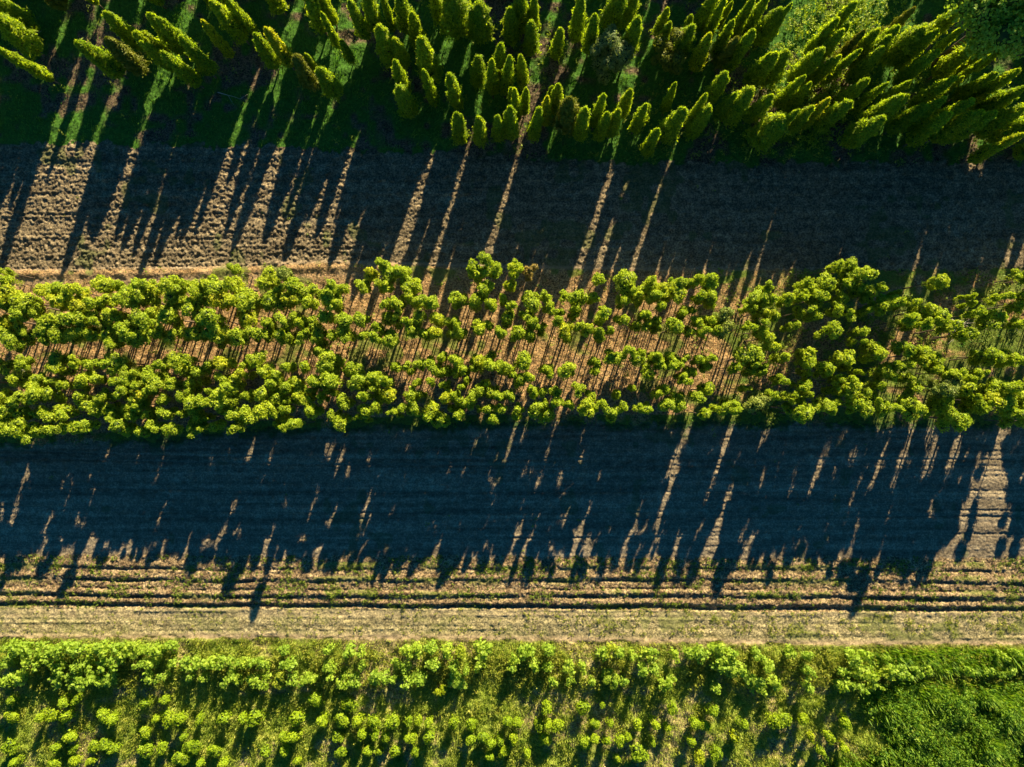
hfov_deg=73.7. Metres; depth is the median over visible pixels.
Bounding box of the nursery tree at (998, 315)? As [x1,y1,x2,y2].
[956,308,1008,323]
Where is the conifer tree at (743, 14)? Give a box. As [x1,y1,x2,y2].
[731,0,755,38]
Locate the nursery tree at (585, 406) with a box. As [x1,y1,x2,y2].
[577,397,593,417]
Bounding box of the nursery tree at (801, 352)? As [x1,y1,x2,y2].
[790,346,816,359]
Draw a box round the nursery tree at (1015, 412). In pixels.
[987,408,1023,419]
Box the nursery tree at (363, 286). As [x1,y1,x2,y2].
[354,279,371,294]
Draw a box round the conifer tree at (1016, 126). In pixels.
[984,115,1023,143]
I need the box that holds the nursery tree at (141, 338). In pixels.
[129,325,154,348]
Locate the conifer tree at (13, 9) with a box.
[0,0,40,33]
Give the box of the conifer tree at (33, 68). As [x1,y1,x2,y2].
[0,47,60,84]
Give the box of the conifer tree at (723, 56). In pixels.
[711,35,739,70]
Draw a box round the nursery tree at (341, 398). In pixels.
[336,392,356,409]
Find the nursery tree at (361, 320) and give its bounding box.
[353,311,370,327]
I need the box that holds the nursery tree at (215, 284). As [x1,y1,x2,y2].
[201,274,228,298]
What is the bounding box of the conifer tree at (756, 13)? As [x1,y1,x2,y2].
[739,0,768,40]
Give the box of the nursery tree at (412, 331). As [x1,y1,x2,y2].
[404,324,422,338]
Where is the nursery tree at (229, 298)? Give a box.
[223,293,235,305]
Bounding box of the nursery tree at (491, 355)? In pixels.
[483,350,496,364]
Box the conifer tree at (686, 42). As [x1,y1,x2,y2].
[672,23,696,63]
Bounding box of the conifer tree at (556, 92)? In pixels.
[550,83,564,116]
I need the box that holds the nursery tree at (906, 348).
[885,340,917,357]
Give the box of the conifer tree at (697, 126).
[682,102,712,140]
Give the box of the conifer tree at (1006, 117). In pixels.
[971,102,1023,140]
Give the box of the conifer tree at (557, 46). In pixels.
[548,26,565,62]
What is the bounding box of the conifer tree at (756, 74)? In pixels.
[742,50,779,89]
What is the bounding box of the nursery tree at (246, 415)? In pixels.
[239,404,259,423]
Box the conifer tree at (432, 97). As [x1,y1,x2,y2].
[421,68,440,107]
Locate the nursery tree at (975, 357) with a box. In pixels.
[949,347,997,365]
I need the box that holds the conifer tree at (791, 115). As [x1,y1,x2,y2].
[786,109,799,125]
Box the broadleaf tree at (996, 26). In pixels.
[930,0,1023,65]
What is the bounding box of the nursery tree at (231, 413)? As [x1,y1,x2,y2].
[224,406,250,421]
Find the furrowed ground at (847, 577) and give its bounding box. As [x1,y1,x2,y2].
[0,553,1023,612]
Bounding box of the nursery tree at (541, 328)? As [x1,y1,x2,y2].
[530,321,547,337]
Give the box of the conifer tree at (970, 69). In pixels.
[956,54,988,86]
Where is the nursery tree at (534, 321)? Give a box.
[525,315,539,329]
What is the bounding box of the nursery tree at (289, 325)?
[273,311,297,333]
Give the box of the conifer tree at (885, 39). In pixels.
[846,34,892,72]
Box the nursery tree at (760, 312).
[743,305,776,320]
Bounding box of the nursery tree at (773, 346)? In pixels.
[757,341,781,351]
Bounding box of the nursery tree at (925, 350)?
[888,344,931,364]
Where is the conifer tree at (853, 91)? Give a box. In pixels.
[827,76,869,107]
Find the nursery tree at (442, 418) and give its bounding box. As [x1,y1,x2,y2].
[431,410,450,428]
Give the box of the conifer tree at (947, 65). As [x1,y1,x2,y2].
[928,44,974,79]
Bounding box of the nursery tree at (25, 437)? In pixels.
[17,421,40,445]
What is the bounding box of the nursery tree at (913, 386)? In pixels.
[886,379,924,392]
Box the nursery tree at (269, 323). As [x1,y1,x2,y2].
[260,316,279,330]
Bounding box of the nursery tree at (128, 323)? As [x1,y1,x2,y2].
[123,318,137,327]
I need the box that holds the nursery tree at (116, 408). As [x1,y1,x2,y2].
[103,402,125,420]
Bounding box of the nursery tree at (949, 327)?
[913,319,963,333]
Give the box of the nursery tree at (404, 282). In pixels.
[399,275,416,296]
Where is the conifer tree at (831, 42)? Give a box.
[817,27,844,66]
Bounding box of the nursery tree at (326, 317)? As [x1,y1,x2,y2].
[316,310,336,324]
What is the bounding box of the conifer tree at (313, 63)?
[304,53,321,72]
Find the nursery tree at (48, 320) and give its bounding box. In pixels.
[39,312,72,327]
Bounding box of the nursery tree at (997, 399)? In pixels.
[955,391,1007,408]
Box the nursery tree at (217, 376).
[213,371,230,382]
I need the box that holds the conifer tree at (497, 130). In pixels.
[490,114,505,143]
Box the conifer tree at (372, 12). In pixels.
[360,0,388,35]
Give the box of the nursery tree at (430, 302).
[418,294,439,309]
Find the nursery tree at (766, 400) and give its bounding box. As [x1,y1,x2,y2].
[751,389,773,406]
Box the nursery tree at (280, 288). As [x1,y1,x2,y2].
[272,283,286,292]
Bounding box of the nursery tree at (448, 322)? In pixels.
[443,316,461,328]
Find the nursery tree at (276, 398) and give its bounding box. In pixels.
[268,385,289,407]
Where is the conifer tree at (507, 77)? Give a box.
[499,54,516,97]
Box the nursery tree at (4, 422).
[0,415,29,436]
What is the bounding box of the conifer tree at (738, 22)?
[727,18,741,41]
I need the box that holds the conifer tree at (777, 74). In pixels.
[760,48,790,92]
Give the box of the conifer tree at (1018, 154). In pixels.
[1006,143,1023,162]
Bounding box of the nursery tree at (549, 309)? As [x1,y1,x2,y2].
[542,300,555,315]
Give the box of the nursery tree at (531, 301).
[520,290,542,312]
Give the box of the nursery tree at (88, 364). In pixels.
[82,358,103,369]
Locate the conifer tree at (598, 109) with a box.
[588,93,606,130]
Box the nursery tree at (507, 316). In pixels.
[500,309,514,328]
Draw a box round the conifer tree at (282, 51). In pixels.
[263,26,294,69]
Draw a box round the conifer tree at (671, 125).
[657,105,688,146]
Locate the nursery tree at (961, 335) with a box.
[925,327,972,342]
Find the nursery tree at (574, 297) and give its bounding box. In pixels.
[566,288,584,306]
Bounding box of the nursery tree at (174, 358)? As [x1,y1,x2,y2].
[166,351,199,368]
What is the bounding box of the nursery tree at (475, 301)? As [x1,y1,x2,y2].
[467,292,483,312]
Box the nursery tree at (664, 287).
[655,282,669,297]
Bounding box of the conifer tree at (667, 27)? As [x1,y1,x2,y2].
[654,20,672,51]
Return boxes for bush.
[1,737,19,755]
[3,710,19,723]
[5,691,18,705]
[7,753,25,766]
[33,707,48,723]
[45,707,64,722]
[46,756,61,766]
[49,738,64,753]
[57,692,72,707]
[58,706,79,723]
[61,728,80,743]
[67,742,79,754]
[67,752,82,766]
[70,690,84,705]
[84,754,98,765]
[87,737,99,753]
[96,706,111,723]
[99,737,112,750]
[106,709,121,725]
[106,741,122,754]
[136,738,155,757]
[139,695,152,708]
[139,726,152,739]
[151,711,163,723]
[154,738,168,755]
[158,693,171,704]
[161,707,175,728]
[171,751,192,765]
[173,708,188,725]
[179,728,189,741]
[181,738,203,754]
[195,711,205,725]
[196,756,206,766]
[206,742,222,756]
[216,709,232,723]
[217,755,229,766]
[238,710,246,724]
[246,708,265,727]
[259,743,272,757]
[272,671,286,689]
[279,729,288,742]
[279,742,288,757]
[284,727,302,742]
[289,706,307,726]
[292,754,302,764]
[307,691,325,706]
[316,710,330,727]
[332,730,344,742]
[333,712,349,728]
[334,746,348,758]
[340,696,359,711]
[352,711,365,727]
[357,724,367,741]
[362,744,374,756]
[367,713,380,730]
[370,728,379,741]
[374,746,383,755]
[381,729,389,742]
[384,710,399,729]
[389,742,401,757]
[403,729,412,742]
[404,713,412,727]
[409,729,417,743]
[410,744,420,757]
[413,712,422,726]
[423,726,435,743]
[424,715,433,727]
[432,684,446,696]
[448,713,459,729]
[465,715,478,732]
[465,734,476,745]
[477,732,489,743]
[485,734,496,749]
[485,747,493,760]
[496,731,503,747]
[498,745,509,758]
[502,715,512,726]
[509,729,517,745]
[512,716,523,728]
[523,746,530,758]
[534,716,543,733]
[539,732,551,745]
[541,696,552,714]
[544,715,551,730]
[551,718,563,732]
[576,697,590,715]
[578,732,593,749]
[589,23,634,85]
[589,718,599,728]
[590,732,599,744]
[599,700,605,708]
[600,734,611,744]
[601,667,619,689]
[605,716,613,727]
[612,752,620,762]
[613,732,625,748]
[624,732,631,741]
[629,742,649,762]
[633,716,643,731]
[648,714,660,729]
[649,734,655,747]
[651,27,688,74]
[662,719,671,733]
[665,700,677,715]
[683,731,696,747]
[688,714,701,729]
[693,747,704,764]
[700,720,711,732]
[704,701,719,716]
[707,743,722,761]
[728,729,739,743]
[735,717,748,729]
[765,712,779,728]
[777,711,791,728]
[796,712,808,725]
[805,729,814,742]
[813,742,826,756]
[819,727,835,745]
[835,739,849,752]
[836,711,851,730]
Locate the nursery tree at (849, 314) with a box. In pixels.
[822,305,856,321]
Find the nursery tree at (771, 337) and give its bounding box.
[744,330,775,343]
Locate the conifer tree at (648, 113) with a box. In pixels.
[642,103,651,126]
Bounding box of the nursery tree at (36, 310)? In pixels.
[21,302,50,319]
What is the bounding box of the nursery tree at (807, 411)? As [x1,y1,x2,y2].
[778,404,815,424]
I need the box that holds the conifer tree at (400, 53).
[390,36,411,70]
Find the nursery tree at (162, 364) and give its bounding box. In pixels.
[152,355,171,369]
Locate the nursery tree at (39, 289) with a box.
[32,282,73,297]
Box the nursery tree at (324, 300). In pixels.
[319,294,343,310]
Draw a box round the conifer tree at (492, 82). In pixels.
[484,57,499,98]
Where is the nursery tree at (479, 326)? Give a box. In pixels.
[471,319,486,335]
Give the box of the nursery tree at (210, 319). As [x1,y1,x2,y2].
[199,307,239,331]
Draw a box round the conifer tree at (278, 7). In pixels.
[265,0,288,16]
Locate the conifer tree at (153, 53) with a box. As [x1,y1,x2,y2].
[139,40,173,73]
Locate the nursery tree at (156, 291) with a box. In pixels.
[145,282,164,299]
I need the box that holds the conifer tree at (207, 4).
[203,0,216,11]
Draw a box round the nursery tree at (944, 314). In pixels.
[919,305,952,326]
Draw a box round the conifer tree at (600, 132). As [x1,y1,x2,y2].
[590,111,611,142]
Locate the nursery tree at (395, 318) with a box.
[390,307,403,329]
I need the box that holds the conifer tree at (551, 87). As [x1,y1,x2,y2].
[546,85,554,97]
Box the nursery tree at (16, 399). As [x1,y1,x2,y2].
[5,390,53,407]
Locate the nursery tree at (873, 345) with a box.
[853,339,883,352]
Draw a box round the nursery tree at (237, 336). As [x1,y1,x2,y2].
[227,327,250,346]
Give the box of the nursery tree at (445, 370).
[434,365,452,377]
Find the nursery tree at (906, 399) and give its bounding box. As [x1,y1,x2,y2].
[883,388,917,411]
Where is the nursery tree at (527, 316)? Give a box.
[518,310,533,325]
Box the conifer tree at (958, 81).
[931,75,964,100]
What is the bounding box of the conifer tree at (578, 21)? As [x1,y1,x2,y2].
[567,0,588,45]
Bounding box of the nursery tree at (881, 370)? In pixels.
[855,363,897,378]
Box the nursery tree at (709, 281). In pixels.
[693,272,718,290]
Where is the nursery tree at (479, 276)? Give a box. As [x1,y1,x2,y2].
[469,268,488,284]
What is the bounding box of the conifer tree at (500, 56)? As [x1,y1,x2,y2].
[492,40,506,79]
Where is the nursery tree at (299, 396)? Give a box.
[290,387,315,405]
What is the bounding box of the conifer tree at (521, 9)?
[511,0,529,35]
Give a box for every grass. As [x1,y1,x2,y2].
[2,634,1019,657]
[817,647,1023,766]
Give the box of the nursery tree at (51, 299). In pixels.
[45,293,68,311]
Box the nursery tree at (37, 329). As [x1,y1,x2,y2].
[32,323,59,338]
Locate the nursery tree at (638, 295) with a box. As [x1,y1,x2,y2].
[629,284,647,308]
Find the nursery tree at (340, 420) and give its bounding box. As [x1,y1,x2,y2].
[332,412,352,432]
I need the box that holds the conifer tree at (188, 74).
[160,49,204,88]
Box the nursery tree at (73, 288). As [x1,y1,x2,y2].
[62,282,98,296]
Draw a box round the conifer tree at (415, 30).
[406,10,428,50]
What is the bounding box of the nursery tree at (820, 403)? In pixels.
[807,394,837,412]
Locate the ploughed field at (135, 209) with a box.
[0,139,1023,271]
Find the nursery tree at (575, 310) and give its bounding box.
[569,303,582,317]
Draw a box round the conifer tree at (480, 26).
[464,0,497,45]
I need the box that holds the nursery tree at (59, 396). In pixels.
[40,385,72,403]
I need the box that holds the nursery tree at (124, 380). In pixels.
[118,375,141,386]
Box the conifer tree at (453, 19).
[438,0,471,40]
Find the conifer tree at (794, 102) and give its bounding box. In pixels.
[784,81,811,112]
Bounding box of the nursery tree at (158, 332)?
[146,323,176,339]
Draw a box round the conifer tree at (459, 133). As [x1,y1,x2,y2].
[449,110,469,145]
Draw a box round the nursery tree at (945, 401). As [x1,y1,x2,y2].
[916,395,954,409]
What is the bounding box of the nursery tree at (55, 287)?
[44,281,74,295]
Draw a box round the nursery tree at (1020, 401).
[1012,390,1023,408]
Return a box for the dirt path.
[0,606,1023,645]
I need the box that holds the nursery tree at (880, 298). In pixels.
[857,293,899,310]
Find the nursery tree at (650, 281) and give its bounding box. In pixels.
[642,275,657,288]
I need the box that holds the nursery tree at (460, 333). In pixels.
[453,328,467,341]
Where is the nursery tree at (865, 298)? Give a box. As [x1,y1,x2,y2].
[850,290,877,304]
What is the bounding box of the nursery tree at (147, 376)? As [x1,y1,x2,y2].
[140,367,176,384]
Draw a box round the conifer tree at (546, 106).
[541,94,551,127]
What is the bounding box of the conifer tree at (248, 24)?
[225,0,259,33]
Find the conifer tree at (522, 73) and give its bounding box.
[516,53,529,91]
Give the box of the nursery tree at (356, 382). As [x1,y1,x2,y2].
[346,373,369,391]
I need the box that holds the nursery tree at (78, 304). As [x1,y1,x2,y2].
[65,290,110,312]
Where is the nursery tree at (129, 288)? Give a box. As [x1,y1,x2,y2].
[117,283,136,293]
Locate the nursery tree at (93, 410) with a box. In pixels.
[87,402,111,418]
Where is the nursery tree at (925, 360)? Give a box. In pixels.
[891,354,935,367]
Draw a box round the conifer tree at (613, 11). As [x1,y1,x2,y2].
[598,0,628,32]
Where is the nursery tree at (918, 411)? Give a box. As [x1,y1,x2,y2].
[897,400,928,422]
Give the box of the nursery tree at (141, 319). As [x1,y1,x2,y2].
[127,308,156,330]
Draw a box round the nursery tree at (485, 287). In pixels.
[476,279,494,300]
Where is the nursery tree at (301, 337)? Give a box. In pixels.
[294,328,312,344]
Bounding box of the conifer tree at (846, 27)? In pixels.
[832,23,850,37]
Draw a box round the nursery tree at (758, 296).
[739,287,770,307]
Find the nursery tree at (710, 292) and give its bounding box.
[701,289,717,309]
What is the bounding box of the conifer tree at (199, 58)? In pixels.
[177,34,220,78]
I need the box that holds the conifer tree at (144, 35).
[131,29,173,62]
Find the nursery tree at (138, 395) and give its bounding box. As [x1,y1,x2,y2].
[127,389,156,405]
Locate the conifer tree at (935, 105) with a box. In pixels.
[901,96,947,130]
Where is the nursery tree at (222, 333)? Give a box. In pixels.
[212,327,232,344]
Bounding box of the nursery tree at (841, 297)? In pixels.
[823,288,850,306]
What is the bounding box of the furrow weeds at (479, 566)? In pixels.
[0,553,1023,613]
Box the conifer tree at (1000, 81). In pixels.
[963,67,1021,107]
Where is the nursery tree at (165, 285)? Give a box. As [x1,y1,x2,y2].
[157,274,184,294]
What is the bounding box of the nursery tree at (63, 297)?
[56,290,75,312]
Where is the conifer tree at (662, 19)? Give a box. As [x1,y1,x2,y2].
[648,6,670,37]
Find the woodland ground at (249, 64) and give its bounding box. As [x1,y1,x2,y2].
[0,0,1023,168]
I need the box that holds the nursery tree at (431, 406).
[420,400,440,415]
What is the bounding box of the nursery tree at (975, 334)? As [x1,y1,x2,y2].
[930,326,979,339]
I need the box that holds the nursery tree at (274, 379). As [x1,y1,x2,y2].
[264,369,284,391]
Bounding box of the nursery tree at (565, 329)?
[558,320,574,338]
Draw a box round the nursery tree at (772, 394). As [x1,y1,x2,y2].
[763,389,779,400]
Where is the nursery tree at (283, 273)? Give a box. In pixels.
[276,265,299,281]
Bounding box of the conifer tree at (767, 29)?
[752,6,784,47]
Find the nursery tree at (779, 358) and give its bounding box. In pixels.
[762,352,790,364]
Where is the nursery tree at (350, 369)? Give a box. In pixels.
[342,361,365,377]
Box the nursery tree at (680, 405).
[672,397,686,412]
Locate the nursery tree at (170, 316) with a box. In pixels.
[155,307,194,325]
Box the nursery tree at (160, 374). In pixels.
[153,368,178,379]
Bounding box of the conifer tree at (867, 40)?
[848,27,880,66]
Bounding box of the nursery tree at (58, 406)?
[52,403,85,413]
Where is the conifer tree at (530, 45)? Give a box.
[519,18,541,58]
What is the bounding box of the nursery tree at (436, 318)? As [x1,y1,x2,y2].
[428,312,446,327]
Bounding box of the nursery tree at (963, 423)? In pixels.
[921,409,971,432]
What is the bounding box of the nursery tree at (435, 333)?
[427,326,443,339]
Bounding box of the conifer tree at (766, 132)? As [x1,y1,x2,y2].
[742,110,790,154]
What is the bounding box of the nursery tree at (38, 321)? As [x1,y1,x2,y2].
[35,317,73,326]
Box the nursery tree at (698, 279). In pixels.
[690,273,704,288]
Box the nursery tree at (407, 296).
[399,286,414,305]
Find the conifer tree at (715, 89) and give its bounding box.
[701,70,730,105]
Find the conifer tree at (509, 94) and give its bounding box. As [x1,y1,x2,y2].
[505,86,512,109]
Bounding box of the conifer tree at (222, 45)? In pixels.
[200,19,236,62]
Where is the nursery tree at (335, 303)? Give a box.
[326,297,350,313]
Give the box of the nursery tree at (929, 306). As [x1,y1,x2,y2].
[893,302,937,316]
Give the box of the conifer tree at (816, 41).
[802,16,840,58]
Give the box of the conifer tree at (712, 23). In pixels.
[700,0,727,39]
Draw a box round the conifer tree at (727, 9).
[717,1,732,29]
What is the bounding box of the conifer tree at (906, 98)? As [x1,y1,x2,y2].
[882,93,910,127]
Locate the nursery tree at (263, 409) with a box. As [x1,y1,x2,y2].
[252,400,277,419]
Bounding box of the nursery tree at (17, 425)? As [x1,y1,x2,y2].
[0,416,30,437]
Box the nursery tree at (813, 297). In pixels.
[810,287,822,299]
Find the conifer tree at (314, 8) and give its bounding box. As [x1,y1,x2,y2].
[303,0,330,35]
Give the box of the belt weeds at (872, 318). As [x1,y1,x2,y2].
[1,263,1022,444]
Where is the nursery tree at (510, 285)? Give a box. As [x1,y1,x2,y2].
[503,278,516,292]
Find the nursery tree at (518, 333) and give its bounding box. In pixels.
[509,325,525,342]
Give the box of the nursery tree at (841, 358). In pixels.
[815,349,855,365]
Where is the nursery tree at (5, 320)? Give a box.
[0,313,35,327]
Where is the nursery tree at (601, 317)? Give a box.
[592,306,611,326]
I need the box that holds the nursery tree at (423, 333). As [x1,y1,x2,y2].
[418,327,430,341]
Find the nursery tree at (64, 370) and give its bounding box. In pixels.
[45,362,86,376]
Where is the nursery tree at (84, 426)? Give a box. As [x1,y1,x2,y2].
[66,419,108,434]
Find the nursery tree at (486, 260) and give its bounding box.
[477,252,493,270]
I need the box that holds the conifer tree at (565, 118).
[549,95,579,137]
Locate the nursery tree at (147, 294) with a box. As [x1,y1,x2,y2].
[138,286,152,298]
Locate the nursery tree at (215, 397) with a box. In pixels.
[208,387,235,410]
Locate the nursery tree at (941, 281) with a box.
[903,273,950,290]
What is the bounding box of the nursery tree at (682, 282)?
[667,276,687,288]
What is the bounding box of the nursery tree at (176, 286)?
[172,282,187,294]
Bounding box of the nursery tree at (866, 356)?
[856,347,888,363]
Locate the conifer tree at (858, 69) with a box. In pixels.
[843,44,885,85]
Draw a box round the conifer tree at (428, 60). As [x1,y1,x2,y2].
[415,34,444,85]
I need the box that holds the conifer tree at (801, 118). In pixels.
[786,105,814,136]
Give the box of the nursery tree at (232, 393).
[223,376,253,397]
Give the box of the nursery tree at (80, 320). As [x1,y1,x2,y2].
[70,309,100,328]
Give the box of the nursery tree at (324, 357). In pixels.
[316,349,343,371]
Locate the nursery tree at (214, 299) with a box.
[204,292,233,311]
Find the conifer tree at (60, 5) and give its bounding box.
[44,0,72,14]
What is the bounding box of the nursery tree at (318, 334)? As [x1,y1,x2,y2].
[309,325,326,345]
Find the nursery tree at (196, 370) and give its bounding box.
[187,365,221,376]
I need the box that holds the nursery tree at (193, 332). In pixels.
[182,324,208,342]
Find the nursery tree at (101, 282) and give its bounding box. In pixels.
[89,274,114,294]
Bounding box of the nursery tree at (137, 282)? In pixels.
[130,277,163,290]
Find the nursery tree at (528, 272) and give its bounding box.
[522,263,538,281]
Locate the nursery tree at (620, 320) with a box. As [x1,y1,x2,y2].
[611,314,629,325]
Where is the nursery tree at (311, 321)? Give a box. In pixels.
[306,315,324,329]
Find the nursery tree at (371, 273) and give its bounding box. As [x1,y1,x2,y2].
[363,267,380,281]
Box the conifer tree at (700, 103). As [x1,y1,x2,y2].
[684,92,708,129]
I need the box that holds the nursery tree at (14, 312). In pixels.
[8,304,30,322]
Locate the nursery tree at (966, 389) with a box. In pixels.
[955,380,976,396]
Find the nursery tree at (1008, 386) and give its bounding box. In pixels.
[981,377,1017,394]
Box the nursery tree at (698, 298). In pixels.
[682,288,706,305]
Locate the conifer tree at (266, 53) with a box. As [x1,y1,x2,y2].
[252,31,280,71]
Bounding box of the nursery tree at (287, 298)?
[279,291,300,309]
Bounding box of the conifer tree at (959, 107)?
[927,97,975,119]
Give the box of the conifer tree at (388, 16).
[380,0,396,35]
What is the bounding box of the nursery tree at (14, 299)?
[7,291,48,308]
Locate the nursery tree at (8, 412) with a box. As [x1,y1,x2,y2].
[0,404,17,419]
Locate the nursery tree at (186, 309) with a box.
[181,302,200,320]
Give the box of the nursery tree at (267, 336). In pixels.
[255,327,277,342]
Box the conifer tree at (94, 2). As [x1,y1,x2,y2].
[86,0,103,8]
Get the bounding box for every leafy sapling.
[0,637,20,652]
[0,657,18,669]
[0,668,19,687]
[2,646,19,660]
[7,638,25,653]
[7,668,32,686]
[16,639,33,659]
[20,655,38,669]
[25,641,49,657]
[30,661,42,673]
[32,643,53,662]
[41,650,52,663]
[44,644,58,656]
[45,654,66,673]
[47,670,65,690]
[52,639,73,657]
[55,660,71,677]
[62,641,81,655]
[62,670,85,689]
[69,655,85,673]
[70,643,89,658]
[75,670,101,693]
[77,655,98,672]
[79,642,94,661]
[91,639,108,654]
[94,677,103,687]
[95,654,112,673]
[97,642,113,658]
[100,666,120,686]
[106,652,128,672]
[107,640,126,656]
[115,641,135,658]
[122,640,143,654]
[129,643,148,660]
[131,656,149,669]
[141,668,154,685]
[143,641,159,657]
[143,656,161,670]
[151,643,167,657]
[153,670,171,684]
[163,640,179,653]
[167,657,178,668]
[177,654,191,671]
[184,653,201,672]
[185,671,196,681]
[197,670,209,683]
[199,656,210,669]
[202,653,218,670]
[209,654,227,670]
[217,654,235,669]
[219,667,238,688]
[229,656,242,670]
[232,671,244,685]
[238,655,251,669]
[244,672,262,688]
[246,658,256,667]
[254,656,265,669]
[255,671,273,690]
[258,658,271,670]
[277,644,290,656]
[278,655,298,671]
[285,670,299,686]
[295,669,312,688]
[308,673,319,683]
[322,642,334,654]
[322,658,337,673]
[325,670,335,680]
[336,671,349,689]
[342,640,355,659]
[347,671,361,687]
[355,643,366,657]
[357,659,365,672]
[368,668,381,685]
[380,668,390,684]
[387,673,398,684]
[390,657,402,670]
[399,643,412,662]
[400,660,411,674]
[400,669,413,690]
[406,641,422,658]
[410,669,428,687]
[422,639,437,655]
[424,656,441,671]
[441,640,453,659]
[447,671,467,689]
[448,658,460,675]
[454,642,466,659]
[462,663,469,675]
[473,636,492,660]
[473,660,486,672]
[505,659,516,670]
[509,652,520,664]
[509,665,516,673]
[516,642,532,661]
[523,643,535,657]
[527,657,541,672]
[540,641,555,656]
[542,662,551,671]
[544,661,554,672]
[547,676,558,687]
[562,658,575,675]
[566,673,575,686]
[577,659,586,675]
[588,675,595,686]
[595,645,608,662]
[605,641,618,658]
[611,679,617,686]
[612,645,624,658]
[619,674,629,686]
[628,647,637,661]
[637,646,652,663]
[637,659,648,676]
[647,647,659,663]
[648,661,659,675]
[657,676,669,692]
[665,674,677,690]
[669,647,680,663]
[680,646,696,659]
[691,642,708,664]
[704,642,728,660]
[708,657,724,674]
[709,680,721,694]
[716,660,729,674]
[717,647,736,665]
[725,663,739,678]
[726,647,739,659]
[733,659,749,678]
[742,673,766,694]
[749,646,765,660]
[756,683,767,695]
[760,657,774,673]
[765,672,782,691]
[784,643,796,658]
[798,663,817,680]
[800,651,815,660]
[801,679,814,693]
[830,679,852,693]
[835,666,850,682]
[842,646,862,668]
[848,665,864,679]
[850,680,861,690]
[854,649,874,661]
[855,680,869,694]
[860,664,879,683]
[865,680,878,691]
[872,664,892,680]
[881,654,891,661]
[885,663,898,680]
[895,664,913,681]
[909,663,924,677]
[922,664,933,675]
[960,666,977,677]
[983,668,995,676]
[991,647,1011,662]
[995,670,1007,678]
[1001,666,1016,676]
[1003,647,1022,657]
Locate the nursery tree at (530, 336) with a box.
[521,328,535,343]
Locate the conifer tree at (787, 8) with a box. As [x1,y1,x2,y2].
[757,2,792,46]
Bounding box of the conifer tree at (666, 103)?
[659,81,676,114]
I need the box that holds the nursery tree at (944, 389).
[922,379,959,398]
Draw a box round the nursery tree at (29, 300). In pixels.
[17,292,61,316]
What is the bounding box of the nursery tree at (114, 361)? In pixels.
[103,350,145,376]
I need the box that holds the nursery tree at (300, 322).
[293,316,307,328]
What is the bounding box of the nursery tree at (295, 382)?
[287,375,311,390]
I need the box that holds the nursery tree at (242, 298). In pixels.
[233,287,259,312]
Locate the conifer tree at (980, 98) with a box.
[961,92,988,113]
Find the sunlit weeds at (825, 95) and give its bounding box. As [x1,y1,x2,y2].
[737,0,923,156]
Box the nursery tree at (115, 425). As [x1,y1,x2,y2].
[108,419,132,437]
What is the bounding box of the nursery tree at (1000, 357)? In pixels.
[957,350,1006,366]
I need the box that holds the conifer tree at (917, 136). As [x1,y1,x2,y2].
[902,110,953,149]
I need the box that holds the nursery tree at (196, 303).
[183,295,214,310]
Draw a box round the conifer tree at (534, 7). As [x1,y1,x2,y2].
[529,0,541,30]
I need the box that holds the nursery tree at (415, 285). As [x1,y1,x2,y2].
[408,278,423,293]
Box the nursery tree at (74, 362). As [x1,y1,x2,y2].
[67,354,85,369]
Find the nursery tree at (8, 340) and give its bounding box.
[0,329,39,353]
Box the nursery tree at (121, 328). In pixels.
[112,321,136,342]
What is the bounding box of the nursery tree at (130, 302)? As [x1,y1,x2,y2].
[120,291,150,309]
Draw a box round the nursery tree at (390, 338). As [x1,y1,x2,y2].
[381,327,401,348]
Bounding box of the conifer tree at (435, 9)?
[427,0,442,26]
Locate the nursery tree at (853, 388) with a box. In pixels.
[823,379,862,398]
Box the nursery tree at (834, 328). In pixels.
[803,320,843,339]
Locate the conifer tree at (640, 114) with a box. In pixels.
[627,102,648,135]
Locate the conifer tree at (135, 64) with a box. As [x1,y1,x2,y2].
[103,35,151,77]
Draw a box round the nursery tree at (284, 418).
[277,413,298,423]
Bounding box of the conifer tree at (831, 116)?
[811,98,854,135]
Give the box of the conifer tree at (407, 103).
[392,82,419,119]
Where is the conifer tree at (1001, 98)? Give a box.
[970,85,1023,111]
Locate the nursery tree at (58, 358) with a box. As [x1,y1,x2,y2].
[44,349,70,372]
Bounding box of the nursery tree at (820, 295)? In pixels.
[792,289,831,307]
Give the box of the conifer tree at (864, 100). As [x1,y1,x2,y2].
[847,81,889,116]
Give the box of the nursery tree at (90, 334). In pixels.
[74,326,100,341]
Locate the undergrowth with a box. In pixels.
[7,0,1023,166]
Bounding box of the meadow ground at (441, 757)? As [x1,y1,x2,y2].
[0,636,1023,766]
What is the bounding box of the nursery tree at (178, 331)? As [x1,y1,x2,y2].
[162,319,192,345]
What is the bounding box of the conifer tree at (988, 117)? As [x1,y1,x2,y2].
[943,109,997,144]
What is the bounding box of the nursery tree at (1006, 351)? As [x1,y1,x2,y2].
[994,347,1019,368]
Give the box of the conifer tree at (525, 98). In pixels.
[520,87,529,116]
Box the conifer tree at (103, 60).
[74,37,128,80]
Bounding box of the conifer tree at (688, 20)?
[681,13,693,28]
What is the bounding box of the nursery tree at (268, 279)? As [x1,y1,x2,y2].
[254,265,281,290]
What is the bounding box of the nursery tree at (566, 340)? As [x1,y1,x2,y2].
[558,333,572,343]
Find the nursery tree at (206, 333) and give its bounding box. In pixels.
[199,325,226,348]
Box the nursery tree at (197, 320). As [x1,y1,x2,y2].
[193,313,202,326]
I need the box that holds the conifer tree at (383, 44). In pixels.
[373,23,394,71]
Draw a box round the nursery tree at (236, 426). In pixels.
[226,419,252,434]

